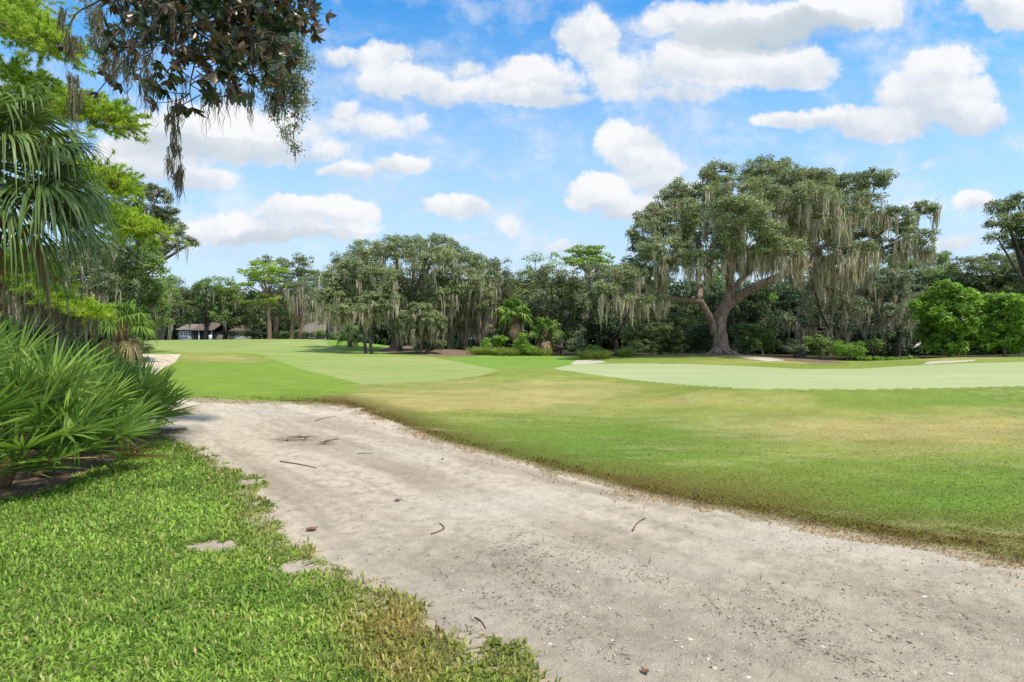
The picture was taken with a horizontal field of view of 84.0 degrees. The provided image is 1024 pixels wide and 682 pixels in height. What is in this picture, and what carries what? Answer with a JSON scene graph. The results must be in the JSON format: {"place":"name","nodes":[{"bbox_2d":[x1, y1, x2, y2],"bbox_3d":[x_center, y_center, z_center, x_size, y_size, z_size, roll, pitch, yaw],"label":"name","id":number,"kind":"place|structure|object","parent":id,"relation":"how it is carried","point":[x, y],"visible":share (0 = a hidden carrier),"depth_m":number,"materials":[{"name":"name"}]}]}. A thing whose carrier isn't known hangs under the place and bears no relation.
{"place":"outdoors","nodes":[
{"label":"outdoors","id":0,"kind":"place"},
{"bbox_2d":[0,429,562,681],"bbox_3d":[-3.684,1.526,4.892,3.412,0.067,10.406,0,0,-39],"label":"lawn grass","id":1,"kind":"structure","parent":0,"point":[237,644],"depth_m":3.35,"materials":[{"name":"green plant"}]},
{"bbox_2d":[144,339,498,383],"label":"fairway","id":2,"kind":"structure","parent":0,"point":[319,356],"depth_m":38.37,"materials":[{"name":"green plant"}]},
{"bbox_2d":[141,273,182,339],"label":"oak tree","id":3,"kind":"object","parent":2,"relation":"on","point":[161,333],"visible":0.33,"depth_m":79.40,"materials":[{"name":"green plant"}]},
{"bbox_2d":[282,272,329,338],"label":"oak tree","id":4,"kind":"object","parent":2,"relation":"on","point":[305,299],"visible":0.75,"depth_m":82.69,"materials":[{"name":"green plant"}]},
{"bbox_2d":[311,254,402,353],"bbox_3d":[-12.486,-3.100,47.298,7.715,8.643,5.346,0,0,23],"label":"live oak","id":5,"kind":"object","parent":2,"relation":"on","point":[366,306],"visible":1,"depth_m":46.64,"materials":[{"name":"green plant"}]},
{"bbox_2d":[0,345,849,497],"bbox_3d":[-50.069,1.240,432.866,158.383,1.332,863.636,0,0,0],"label":"mulch bed","id":6,"kind":"object","parent":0,"point":[23,483],"visible":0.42,"depth_m":7.42,"materials":[{"name":"brown soil"}]},
{"bbox_2d":[0,311,100,441],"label":"saw palmetto","id":7,"kind":"object","parent":6,"relation":"on","point":[22,343],"visible":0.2,"depth_m":7.55,"materials":[{"name":"green plant"}]},
{"bbox_2d":[0,310,112,456],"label":"saw palmetto","id":8,"kind":"object","parent":6,"relation":"on","point":[14,333],"visible":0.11,"depth_m":7.70,"materials":[{"name":"green plant"}]},
{"bbox_2d":[0,334,125,439],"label":"saw palmetto","id":9,"kind":"object","parent":6,"relation":"on","point":[51,348],"visible":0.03,"depth_m":8.53,"materials":[{"name":"green plant"}]},
{"bbox_2d":[0,72,126,333],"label":"palm tree","id":10,"kind":"object","parent":6,"relation":"on","point":[24,121],"visible":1,"depth_m":8.39,"materials":[{"name":"green plant"}]},
{"bbox_2d":[0,346,149,488],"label":"saw palmetto","id":11,"kind":"object","parent":6,"relation":"on","point":[35,412],"visible":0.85,"depth_m":5.84,"materials":[{"name":"green plant"}]},
{"bbox_2d":[0,311,152,477],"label":"saw palmetto","id":12,"kind":"object","parent":6,"relation":"on","point":[64,421],"visible":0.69,"depth_m":6.02,"materials":[{"name":"green plant"}]},
{"bbox_2d":[0,343,169,472],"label":"saw palmetto","id":13,"kind":"object","parent":6,"relation":"on","point":[121,399],"visible":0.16,"depth_m":7.41,"materials":[{"name":"green plant"}]},
{"bbox_2d":[0,339,179,477],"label":"saw palmetto","id":14,"kind":"object","parent":6,"relation":"on","point":[122,437],"visible":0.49,"depth_m":6.45,"materials":[{"name":"green plant"}]},
{"bbox_2d":[0,0,189,349],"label":"pine tree","id":15,"kind":"object","parent":6,"relation":"on","point":[26,23],"visible":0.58,"depth_m":13.75,"materials":[{"name":"green plant"}]},
{"bbox_2d":[41,336,148,418],"bbox_3d":[-6.752,0.777,9.003,2.042,1.734,2.460,0,0,0],"label":"saw palmetto","id":16,"kind":"object","parent":6,"relation":"on","point":[122,352],"visible":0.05,"depth_m":9.12,"materials":[{"name":"green plant"}]},
{"bbox_2d":[91,356,198,444],"bbox_3d":[-5.700,0.937,8.458,1.869,1.423,2.095,0,0,0],"label":"saw palmetto","id":17,"kind":"object","parent":6,"relation":"on","point":[146,384],"visible":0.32,"depth_m":8.55,"materials":[{"name":"green plant"}]},
{"bbox_2d":[102,355,199,420],"bbox_3d":[-6.073,0.927,9.554,1.638,1.434,1.880,0,0,0],"label":"saw palmetto","id":18,"kind":"object","parent":6,"relation":"on","point":[166,381],"visible":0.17,"depth_m":9.61,"materials":[{"name":"green plant"}]},
{"bbox_2d":[62,0,318,163],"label":"oak tree","id":19,"kind":"object","parent":6,"relation":"on","point":[294,99],"visible":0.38,"depth_m":9.53,"materials":[{"name":"green plant"}]},
{"bbox_2d":[54,0,336,208],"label":"magnolia tree","id":20,"kind":"object","parent":6,"relation":"on","point":[230,43],"visible":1,"depth_m":7.49,"materials":[{"name":"green plant"}]},
{"bbox_2d":[324,232,498,350],"bbox_3d":[-9.508,-4.797,52.948,16.517,11.944,10.936,0,0,0],"label":"live oak","id":21,"kind":"object","parent":6,"relation":"on","point":[434,285],"visible":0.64,"depth_m":52.20,"materials":[{"name":"green plant"}]},
{"bbox_2d":[393,301,447,353],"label":"live oak","id":22,"kind":"object","parent":6,"relation":"on","point":[413,319],"visible":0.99,"depth_m":46.84,"materials":[{"name":"green plant"}]},
{"bbox_2d":[412,339,446,353],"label":"shrub","id":23,"kind":"object","parent":6,"relation":"on","point":[440,344],"visible":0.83,"depth_m":47.91,"materials":[{"name":"green plant"}]},
{"bbox_2d":[432,250,505,349],"bbox_3d":[-4.473,-3.450,57.358,8.322,11.631,5.412,0,0,34],"label":"oak tree","id":24,"kind":"object","parent":6,"relation":"on","point":[490,302],"visible":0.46,"depth_m":56.65,"materials":[{"name":"green plant"}]},
{"bbox_2d":[681,326,712,353],"bbox_3d":[15.671,-0.027,49.319,3.438,2.703,3.400,0,0,0],"label":"shrub","id":25,"kind":"object","parent":6,"relation":"on","point":[695,335],"visible":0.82,"depth_m":48.45,"materials":[{"name":"green plant"}]},
{"bbox_2d":[729,321,784,354],"bbox_3d":[20.868,-0.143,48.477,4.566,3.083,3.213,0,0,0],"label":"shrub","id":26,"kind":"object","parent":6,"relation":"on","point":[743,332],"visible":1,"depth_m":48.41,"materials":[{"name":"green plant"}]},
{"bbox_2d":[590,153,942,354],"bbox_3d":[19.402,-7.001,43.074,19.289,16.563,24.860,0,0,45],"label":"live oak","id":27,"kind":"object","parent":6,"relation":"on","point":[807,206],"visible":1,"depth_m":40.70,"materials":[{"name":"green plant"}]},
{"bbox_2d":[781,338,808,357],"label":"shrub","id":28,"kind":"object","parent":6,"relation":"on","point":[791,346],"visible":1,"depth_m":43.90,"materials":[{"name":"green plant"}]},
{"bbox_2d":[802,333,839,359],"bbox_3d":[24.284,0.532,44.878,3.386,2.388,2.219,0,0,-24],"label":"shrub","id":29,"kind":"object","parent":6,"relation":"on","point":[815,346],"visible":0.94,"depth_m":44.39,"materials":[{"name":"green plant"}]},
{"bbox_2d":[0,0,1023,340],"label":"sky","id":30,"kind":"structure","parent":0,"point":[513,129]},
{"bbox_2d":[8,341,1023,364],"bbox_3d":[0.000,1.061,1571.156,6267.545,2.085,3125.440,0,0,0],"label":"forest floor","id":31,"kind":"structure","parent":0,"point":[826,357],"depth_m":65.46,"materials":[{"name":"brown soil"}]},
{"bbox_2d":[2,237,122,353],"bbox_3d":[-20.927,-1.692,26.971,6.385,6.762,4.066,0,0,23],"label":"oak tree","id":32,"kind":"object","parent":31,"relation":"on","point":[97,293],"visible":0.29,"depth_m":26.02,"materials":[{"name":"green plant"}]},
{"bbox_2d":[0,240,149,367],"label":"woodland","id":33,"kind":"object","parent":31,"relation":"on","point":[129,262],"visible":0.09,"depth_m":29.94,"materials":[{"name":"green plant"}]},
{"bbox_2d":[82,234,173,362],"bbox_3d":[-23.483,-2.629,35.130,6.365,8.340,5.075,0,0,0],"label":"leafy tree","id":34,"kind":"object","parent":31,"relation":"on","point":[149,283],"visible":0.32,"depth_m":34.67,"materials":[{"name":"green plant"}]},
{"bbox_2d":[106,180,200,337],"bbox_3d":[-26.784,-5.282,42.091,7.378,13.056,5.814,0,0,0],"label":"live oak","id":35,"kind":"object","parent":31,"relation":"on","point":[165,215],"visible":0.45,"depth_m":42.03,"materials":[{"name":"green plant"}]},
{"bbox_2d":[161,279,203,339],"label":"oak tree","id":36,"kind":"object","parent":31,"relation":"on","point":[188,294],"visible":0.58,"depth_m":91.41,"materials":[{"name":"green plant"}]},
{"bbox_2d":[176,322,231,339],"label":"house","id":37,"kind":"structure","parent":31,"relation":"on","point":[197,331],"depth_m":113.42,"materials":[{"name":"grey"}]},
{"bbox_2d":[176,274,243,339],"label":"oak tree","id":38,"kind":"object","parent":31,"relation":"on","point":[211,314],"visible":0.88,"depth_m":93.09,"materials":[{"name":"green plant"}]},
{"bbox_2d":[219,285,260,339],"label":"oak tree","id":39,"kind":"object","parent":31,"relation":"on","point":[247,317],"visible":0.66,"depth_m":97.86,"materials":[{"name":"green plant"}]},
{"bbox_2d":[229,325,254,338],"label":"house","id":40,"kind":"structure","parent":31,"relation":"on","point":[238,329],"depth_m":116.48,"materials":[{"name":"brown"}]},
{"bbox_2d":[220,330,266,338],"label":"shrub","id":41,"kind":"object","parent":31,"relation":"on","point":[248,333],"visible":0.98,"depth_m":95.55,"materials":[{"name":"green plant"}]},
{"bbox_2d":[233,259,290,338],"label":"pine tree","id":42,"kind":"object","parent":31,"relation":"on","point":[270,270],"visible":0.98,"depth_m":85.72,"materials":[{"name":"green plant"}]},
{"bbox_2d":[234,299,297,338],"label":"oak tree","id":43,"kind":"object","parent":31,"relation":"on","point":[255,310],"visible":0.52,"depth_m":103.45,"materials":[{"name":"green plant"}]},
{"bbox_2d":[101,290,438,345],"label":"woodland","id":44,"kind":"object","parent":31,"relation":"on","point":[382,335],"visible":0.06,"depth_m":121.63,"materials":[{"name":"green plant"}]},
{"bbox_2d":[246,252,313,338],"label":"oak tree","id":45,"kind":"object","parent":31,"relation":"on","point":[299,270],"visible":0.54,"depth_m":95.04,"materials":[{"name":"green plant"}]},
{"bbox_2d":[265,329,346,339],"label":"shrub","id":46,"kind":"object","parent":31,"relation":"on","point":[321,333],"visible":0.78,"depth_m":95.69,"materials":[{"name":"green plant"}]},
{"bbox_2d":[296,322,340,339],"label":"house","id":47,"kind":"structure","parent":31,"relation":"on","point":[309,334],"depth_m":106.92,"materials":[{"name":"grey"}]},
{"bbox_2d":[279,309,358,327],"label":"oak tree","id":48,"kind":"object","parent":31,"relation":"on","point":[298,322],"visible":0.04,"depth_m":112.79,"materials":[{"name":"green plant"}]},
{"bbox_2d":[306,269,346,339],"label":"oak tree","id":49,"kind":"object","parent":31,"relation":"on","point":[317,272],"visible":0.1,"depth_m":89.99,"materials":[{"name":"green plant"}]},
{"bbox_2d":[474,256,519,345],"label":"oak tree","id":50,"kind":"object","parent":31,"relation":"on","point":[496,265],"visible":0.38,"depth_m":66.18,"materials":[{"name":"green plant"}]},
{"bbox_2d":[465,345,551,355],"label":"shrubs","id":51,"kind":"object","parent":31,"relation":"on","point":[472,350],"visible":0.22,"depth_m":47.67,"materials":[{"name":"green plant"}]},
{"bbox_2d":[490,296,532,349],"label":"palm tree","id":52,"kind":"object","parent":31,"relation":"on","point":[515,304],"visible":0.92,"depth_m":50.08,"materials":[{"name":"green plant"}]},
{"bbox_2d":[492,268,553,343],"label":"oak tree","id":53,"kind":"object","parent":31,"relation":"on","point":[530,285],"visible":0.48,"depth_m":63.89,"materials":[{"name":"green plant"}]},
{"bbox_2d":[521,251,566,346],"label":"slender tree","id":54,"kind":"object","parent":31,"relation":"on","point":[541,257],"visible":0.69,"depth_m":72.14,"materials":[{"name":"green plant"}]},
{"bbox_2d":[527,316,563,352],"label":"palm tree","id":55,"kind":"object","parent":31,"relation":"on","point":[547,344],"visible":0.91,"depth_m":50.64,"materials":[{"name":"green plant"}]},
{"bbox_2d":[517,264,590,354],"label":"magnolia tree","id":56,"kind":"object","parent":31,"relation":"on","point":[574,304],"visible":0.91,"depth_m":53.89,"materials":[{"name":"green plant"}]},
{"bbox_2d":[533,324,584,354],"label":"magnolia tree","id":57,"kind":"object","parent":31,"relation":"on","point":[567,332],"visible":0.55,"depth_m":52.80,"materials":[{"name":"green plant"}]},
{"bbox_2d":[558,243,616,348],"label":"pine tree","id":58,"kind":"object","parent":31,"relation":"on","point":[582,260],"visible":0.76,"depth_m":72.11,"materials":[{"name":"green plant"}]},
{"bbox_2d":[580,260,628,351],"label":"oak tree","id":59,"kind":"object","parent":31,"relation":"on","point":[594,277],"visible":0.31,"depth_m":58.80,"materials":[{"name":"green plant"}]},
{"bbox_2d":[579,301,644,354],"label":"oak tree","id":60,"kind":"object","parent":31,"relation":"on","point":[616,325],"visible":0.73,"depth_m":56.63,"materials":[{"name":"green plant"}]},
{"bbox_2d":[626,292,703,354],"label":"oak tree","id":61,"kind":"object","parent":31,"relation":"on","point":[673,319],"visible":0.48,"depth_m":53.93,"materials":[{"name":"green plant"}]},
{"bbox_2d":[417,268,1023,355],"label":"woodland","id":62,"kind":"object","parent":31,"relation":"on","point":[888,348],"visible":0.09,"depth_m":71.36,"materials":[{"name":"green plant"}]},
{"bbox_2d":[685,280,782,352],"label":"oak tree","id":63,"kind":"object","parent":31,"relation":"on","point":[757,310],"visible":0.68,"depth_m":61.65,"materials":[{"name":"green plant"}]},
{"bbox_2d":[703,268,778,354],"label":"oak tree","id":64,"kind":"object","parent":31,"relation":"on","point":[716,279],"visible":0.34,"depth_m":66.73,"materials":[{"name":"green plant"}]},
{"bbox_2d":[765,285,906,355],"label":"oak tree","id":65,"kind":"object","parent":31,"relation":"on","point":[789,301],"visible":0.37,"depth_m":68.75,"materials":[{"name":"green plant"}]},
{"bbox_2d":[779,270,917,357],"bbox_3d":[33.141,-2.655,55.899,14.272,9.596,9.803,0,0,0],"label":"oak tree","id":66,"kind":"object","parent":31,"relation":"on","point":[892,313],"visible":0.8,"depth_m":54.69,"materials":[{"name":"green plant"}]},
{"bbox_2d":[828,339,868,360],"bbox_3d":[25.784,0.841,43.913,2.933,1.997,2.646,0,0,0],"label":"shrub","id":67,"kind":"object","parent":31,"relation":"on","point":[846,350],"visible":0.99,"depth_m":43.41,"materials":[{"name":"green plant"}]},
{"bbox_2d":[859,338,884,356],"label":"shrub","id":68,"kind":"object","parent":31,"relation":"on","point":[876,345],"visible":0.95,"depth_m":46.63,"materials":[{"name":"green plant"}]},
{"bbox_2d":[863,257,923,280],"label":"oak tree","id":69,"kind":"object","parent":31,"relation":"on","point":[910,266],"visible":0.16,"depth_m":75.97,"materials":[{"name":"green plant"}]},
{"bbox_2d":[862,267,935,356],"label":"oak tree","id":70,"kind":"object","parent":31,"relation":"on","point":[906,277],"visible":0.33,"depth_m":57.41,"materials":[{"name":"green plant"}]},
{"bbox_2d":[899,249,964,352],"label":"oak tree","id":71,"kind":"object","parent":31,"relation":"on","point":[944,257],"visible":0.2,"depth_m":74.83,"materials":[{"name":"green plant"}]},
{"bbox_2d":[940,252,1014,301],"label":"oak tree","id":72,"kind":"object","parent":31,"relation":"on","point":[982,269],"visible":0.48,"depth_m":71.45,"materials":[{"name":"green plant"}]},
{"bbox_2d":[979,252,1023,353],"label":"oak tree","id":73,"kind":"object","parent":31,"relation":"on","point":[1016,288],"visible":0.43,"depth_m":70.61,"materials":[{"name":"green plant"}]},
{"bbox_2d":[980,190,1023,285],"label":"oak tree","id":74,"kind":"object","parent":31,"relation":"on","point":[1010,223],"visible":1,"depth_m":45.87,"materials":[{"name":"green plant"}]},
{"bbox_2d":[138,354,1023,681],"bbox_3d":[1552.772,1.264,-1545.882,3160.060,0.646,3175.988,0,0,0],"label":"sandy path","id":75,"kind":"structure","parent":0,"point":[242,436],"depth_m":3.92,"materials":[{"name":"beige sand"}]},
{"bbox_2d":[78,298,158,364],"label":"palm tree","id":76,"kind":"object","parent":75,"relation":"on","point":[125,312],"visible":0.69,"depth_m":21.33,"materials":[{"name":"green plant"}]},
{"bbox_2d":[128,338,156,362],"bbox_3d":[-15.777,0.785,24.131,1.280,1.827,0.658,0,0,-17],"label":"shrub","id":77,"kind":"object","parent":75,"relation":"on","point":[150,345],"visible":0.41,"depth_m":24.12,"materials":[{"name":"green plant"}]},
{"bbox_2d":[269,435,293,440],"bbox_3d":[-3.618,1.533,9.042,0.504,0.063,0.388,0,0,-37],"label":"leaf scrap","id":78,"kind":"object","parent":75,"relation":"on","point":[286,438],"visible":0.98,"depth_m":8.96,"materials":[{"name":"brown plant"}]},
{"bbox_2d":[280,461,316,467],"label":"twig","id":79,"kind":"object","parent":75,"relation":"on","point":[296,463],"visible":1,"depth_m":7.22,"materials":[{"name":"wood"}]},
{"bbox_2d":[294,435,311,438],"bbox_3d":[-3.303,1.503,8.941,0.509,0.122,0.384,0,0,0],"label":"leaf scrap","id":80,"kind":"object","parent":75,"relation":"on","point":[302,436],"visible":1,"depth_m":9.02,"materials":[{"name":"plant"}]},
{"bbox_2d":[316,438,338,443],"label":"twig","id":81,"kind":"object","parent":75,"relation":"on","point":[327,440],"visible":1,"depth_m":8.72,"materials":[{"name":"wood"}]},
{"bbox_2d":[198,409,1020,681],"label":"shell fragments","id":82,"kind":"object","parent":75,"relation":"on","point":[697,595],"visible":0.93,"depth_m":3.35,"materials":[{"name":"white"}]},
{"bbox_2d":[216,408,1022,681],"bbox_3d":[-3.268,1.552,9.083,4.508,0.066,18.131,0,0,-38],"label":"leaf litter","id":83,"kind":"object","parent":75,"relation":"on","point":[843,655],"visible":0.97,"depth_m":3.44,"materials":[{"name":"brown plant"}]},
{"bbox_2d":[641,665,648,672],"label":"fallen leaf","id":84,"kind":"object","parent":75,"relation":"on","point":[643,669],"visible":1,"depth_m":2.69,"materials":[{"name":"brown plant"}]},
{"bbox_2d":[275,432,1018,681],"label":"twig litter","id":85,"kind":"object","parent":75,"relation":"on","point":[706,610],"visible":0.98,"depth_m":3.31,"materials":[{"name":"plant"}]},
{"bbox_2d":[143,340,1023,570],"bbox_3d":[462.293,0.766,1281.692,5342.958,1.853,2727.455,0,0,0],"label":"rough ground","id":86,"kind":"structure","parent":0,"point":[255,373],"depth_m":11.11,"materials":[{"name":"green plant"}]},
{"bbox_2d":[336,324,362,346],"bbox_3d":[-17.017,-0.146,60.072,3.019,3.675,3.368,0,0,0],"label":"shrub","id":87,"kind":"object","parent":86,"relation":"on","point":[351,342],"visible":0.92,"depth_m":59.81,"materials":[{"name":"green plant"}]},
{"bbox_2d":[474,345,494,354],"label":"grass tuft","id":88,"kind":"object","parent":86,"relation":"on","point":[483,351],"visible":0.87,"depth_m":46.62,"materials":[{"name":"green plant"}]},
{"bbox_2d":[480,335,508,347],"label":"shrub","id":89,"kind":"object","parent":86,"relation":"on","point":[487,341],"visible":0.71,"depth_m":47.98,"materials":[{"name":"green plant"}]},
{"bbox_2d":[490,346,509,355],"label":"grass tuft","id":90,"kind":"object","parent":86,"relation":"on","point":[499,351],"visible":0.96,"depth_m":46.15,"materials":[{"name":"green plant"}]},
{"bbox_2d":[506,347,521,355],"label":"grass tuft","id":91,"kind":"object","parent":86,"relation":"on","point":[512,351],"visible":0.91,"depth_m":46.16,"materials":[{"name":"green plant"}]},
{"bbox_2d":[512,332,535,355],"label":"shrub","id":92,"kind":"object","parent":86,"relation":"on","point":[523,346],"visible":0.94,"depth_m":46.75,"materials":[{"name":"green plant"}]},
{"bbox_2d":[528,347,545,355],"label":"grass tuft","id":93,"kind":"object","parent":86,"relation":"on","point":[541,352],"visible":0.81,"depth_m":46.65,"materials":[{"name":"green plant"}]},
{"bbox_2d":[567,327,586,355],"bbox_3d":[5.293,0.129,45.908,1.993,2.556,2.005,0,0,0],"label":"shrub","id":94,"kind":"object","parent":86,"relation":"on","point":[575,346],"visible":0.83,"depth_m":45.64,"materials":[{"name":"green plant"}]},
{"bbox_2d":[573,348,598,359],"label":"grass tuft","id":95,"kind":"object","parent":86,"relation":"on","point":[586,354],"visible":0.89,"depth_m":41.10,"materials":[{"name":"green plant"}]},
{"bbox_2d":[586,344,602,351],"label":"shrub","id":96,"kind":"object","parent":86,"relation":"on","point":[595,347],"visible":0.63,"depth_m":45.09,"materials":[{"name":"green plant"}]},
{"bbox_2d":[589,348,615,358],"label":"grass tuft","id":97,"kind":"object","parent":86,"relation":"on","point":[602,354],"visible":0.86,"depth_m":41.14,"materials":[{"name":"green plant"}]},
{"bbox_2d":[192,395,1023,584],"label":"edge grass","id":98,"kind":"structure","parent":86,"relation":"on","point":[794,516],"depth_m":5.45,"materials":[{"name":"green plant"}]},
{"bbox_2d":[613,346,636,356],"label":"grass tuft","id":99,"kind":"object","parent":86,"relation":"on","point":[624,352],"visible":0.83,"depth_m":41.66,"materials":[{"name":"green plant"}]},
{"bbox_2d":[620,321,689,354],"bbox_3d":[12.050,-0.165,47.980,5.751,3.091,3.609,0,0,0],"label":"shrub","id":100,"kind":"object","parent":86,"relation":"on","point":[653,336],"visible":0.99,"depth_m":47.52,"materials":[{"name":"green plant"}]},
{"bbox_2d":[857,355,879,360],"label":"shrub","id":101,"kind":"object","parent":86,"relation":"on","point":[869,357],"visible":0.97,"depth_m":41.65,"materials":[{"name":"green plant"}]},
{"bbox_2d":[879,355,918,360],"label":"shrub","id":102,"kind":"object","parent":86,"relation":"on","point":[897,358],"visible":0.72,"depth_m":40.60,"materials":[{"name":"green plant"}]},
{"bbox_2d":[906,278,988,357],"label":"leafy tree","id":103,"kind":"object","parent":86,"relation":"on","point":[940,324],"visible":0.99,"depth_m":42.29,"materials":[{"name":"green plant"}]},
{"bbox_2d":[964,291,1023,356],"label":"leafy tree","id":104,"kind":"object","parent":86,"relation":"on","point":[1005,330],"visible":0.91,"depth_m":41.72,"materials":[{"name":"green plant"}]},
{"bbox_2d":[571,356,975,363],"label":"bunker sand","id":105,"kind":"structure","parent":0,"point":[600,361],"depth_m":37.06,"materials":[{"name":"beige sand"}]},
{"bbox_2d":[554,362,1023,388],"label":"putting green","id":106,"kind":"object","parent":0,"point":[959,375],"visible":1,"depth_m":21.13,"materials":[{"name":"green plant"}]},
{"bbox_2d":[837,357,947,360],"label":"pond water","id":107,"kind":"structure","parent":0,"point":[844,359],"depth_m":60.80,"materials":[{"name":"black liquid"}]}
]}

